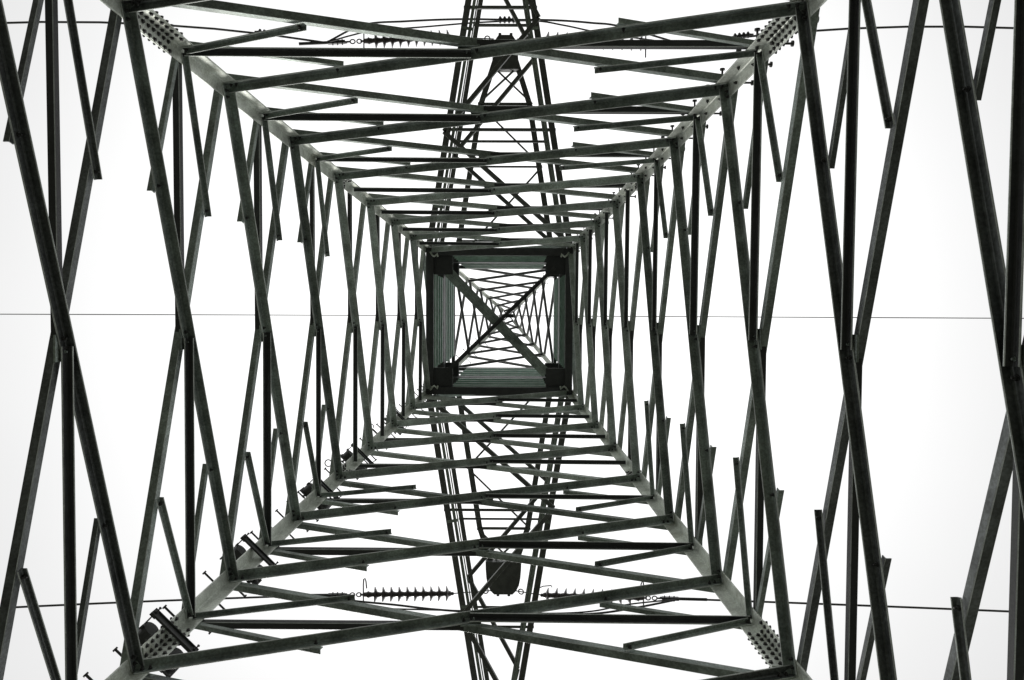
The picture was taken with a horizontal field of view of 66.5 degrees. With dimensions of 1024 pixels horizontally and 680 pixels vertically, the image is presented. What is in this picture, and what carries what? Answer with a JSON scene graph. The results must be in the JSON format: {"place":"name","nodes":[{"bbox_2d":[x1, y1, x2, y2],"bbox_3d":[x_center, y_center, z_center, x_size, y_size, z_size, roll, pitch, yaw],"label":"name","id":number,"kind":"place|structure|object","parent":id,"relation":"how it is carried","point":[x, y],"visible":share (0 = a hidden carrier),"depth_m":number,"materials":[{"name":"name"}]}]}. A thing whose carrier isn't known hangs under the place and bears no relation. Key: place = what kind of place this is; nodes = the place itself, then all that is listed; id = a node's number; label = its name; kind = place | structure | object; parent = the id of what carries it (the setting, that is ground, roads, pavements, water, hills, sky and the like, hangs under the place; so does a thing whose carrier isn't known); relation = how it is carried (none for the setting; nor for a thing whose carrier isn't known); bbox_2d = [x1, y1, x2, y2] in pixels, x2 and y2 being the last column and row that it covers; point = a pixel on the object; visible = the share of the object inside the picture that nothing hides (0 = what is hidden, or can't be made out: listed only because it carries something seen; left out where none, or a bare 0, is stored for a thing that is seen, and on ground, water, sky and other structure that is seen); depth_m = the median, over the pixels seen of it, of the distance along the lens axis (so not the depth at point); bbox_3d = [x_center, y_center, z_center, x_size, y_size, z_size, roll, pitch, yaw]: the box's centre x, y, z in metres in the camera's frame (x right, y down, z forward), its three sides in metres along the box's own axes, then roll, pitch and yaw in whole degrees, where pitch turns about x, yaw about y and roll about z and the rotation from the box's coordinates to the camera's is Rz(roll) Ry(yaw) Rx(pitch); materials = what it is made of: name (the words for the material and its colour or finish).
{"place":"outdoors","nodes":[
{"label":"outdoors","id":0,"kind":"place"},
{"bbox_2d":[0,0,1023,679],"label":"sky","id":1,"kind":"structure","parent":0,"point":[934,409],"materials":[{"name":"white"}]},
{"bbox_3d":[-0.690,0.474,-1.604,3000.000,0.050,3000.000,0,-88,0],"label":"ground","id":2,"kind":"structure","parent":0,"visible":0},
{"bbox_2d":[0,0,1023,679],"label":"transmission tower","id":3,"kind":"structure","parent":2,"relation":"on","point":[148,644],"depth_m":12.22,"materials":[{"name":"metal"}]},
{"bbox_2d":[299,29,493,47],"bbox_3d":[-6.090,-15.936,41.589,10.238,1.322,1.684,0,-88,0],"label":"insulator string","id":4,"kind":"object","parent":3,"relation":"attached to","point":[376,40],"visible":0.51,"depth_m":41.32,"materials":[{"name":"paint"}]},
{"bbox_2d":[7,21,317,41],"bbox_3d":[-44.025,-14.749,39.005,68.422,4.986,1.366,-2,-88,0],"label":"power line","id":5,"kind":"object","parent":4,"relation":"attached to","point":[181,26],"visible":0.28,"depth_m":40.56,"materials":[{"name":"metal"}]},
{"bbox_2d":[327,21,652,42],"bbox_3d":[-0.399,-15.780,40.096,18.880,2.210,0.542,0,-88,0],"label":"jumper cable","id":6,"kind":"object","parent":4,"relation":"hanging from","point":[480,22],"visible":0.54,"depth_m":39.56,"materials":[{"name":"metal"}]},
{"bbox_2d":[326,16,669,41],"bbox_3d":[-0.400,-15.841,39.840,18.898,2.734,0.704,0,-88,0],"label":"jumper cable","id":7,"kind":"object","parent":4,"relation":"hanging from","point":[504,19],"visible":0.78,"depth_m":38.88,"materials":[{"name":"metal"}]},
{"bbox_2d":[315,578,489,601],"bbox_3d":[-6.276,13.774,42.706,10.365,1.316,1.675,0,-88,0],"label":"insulator string","id":8,"kind":"object","parent":3,"relation":"attached to","point":[407,594],"visible":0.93,"depth_m":42.51,"materials":[{"name":"paint"}]},
{"bbox_2d":[16,596,271,607],"bbox_3d":[-45.286,14.490,40.105,70.442,4.999,0.257,-1,-88,0],"label":"power line","id":9,"kind":"object","parent":8,"relation":"attached to","point":[144,601],"visible":0.46,"depth_m":41.51,"materials":[{"name":"metal"}]},
{"bbox_2d":[327,595,679,613],"bbox_3d":[-0.476,14.034,41.206,19.214,2.247,0.292,1,-88,0],"label":"jumper cable","id":10,"kind":"object","parent":8,"relation":"attached to","point":[450,610],"visible":0.52,"depth_m":41.03,"materials":[{"name":"metal"}]},
{"bbox_2d":[0,314,1023,318],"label":"earth wire","id":11,"kind":"object","parent":3,"relation":"attached to","point":[476,315],"visible":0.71,"depth_m":63.20,"materials":[{"name":"metal"}]},
{"bbox_2d":[517,32,645,57],"bbox_3d":[5.354,-15.805,41.548,10.175,1.273,1.683,0,-88,0],"label":"insulator string","id":12,"kind":"object","parent":3,"relation":"attached to","point":[603,49],"visible":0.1,"depth_m":41.29,"materials":[{"name":"paint"}]},
{"bbox_2d":[733,26,1013,37],"bbox_3d":[42.464,-14.269,38.456,66.936,5.086,1.272,3,-88,0],"label":"power line","id":13,"kind":"object","parent":12,"relation":"attached to","point":[746,35],"visible":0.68,"depth_m":40.08,"materials":[{"name":"metal"}]},
{"bbox_2d":[516,582,706,604],"bbox_3d":[5.330,13.901,42.661,10.382,1.272,1.676,0,-88,0],"label":"insulator string","id":14,"kind":"object","parent":3,"relation":"attached to","point":[548,595],"visible":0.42,"depth_m":42.39,"materials":[{"name":"paint"}]},
{"bbox_2d":[396,599,671,612],"bbox_3d":[-0.784,14.158,41.320,19.813,2.008,0.442,0,-88,0],"label":"jumper cable","id":15,"kind":"object","parent":14,"relation":"attached to","point":[546,612],"visible":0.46,"depth_m":40.65,"materials":[{"name":"metal"}]},
{"bbox_2d":[707,599,1008,612],"bbox_3d":[44.999,14.335,39.511,71.809,5.088,0.173,0,-88,0],"label":"power line","id":16,"kind":"object","parent":14,"relation":"attached to","point":[911,607],"visible":0.59,"depth_m":41.10,"materials":[{"name":"metal"}]}
]}

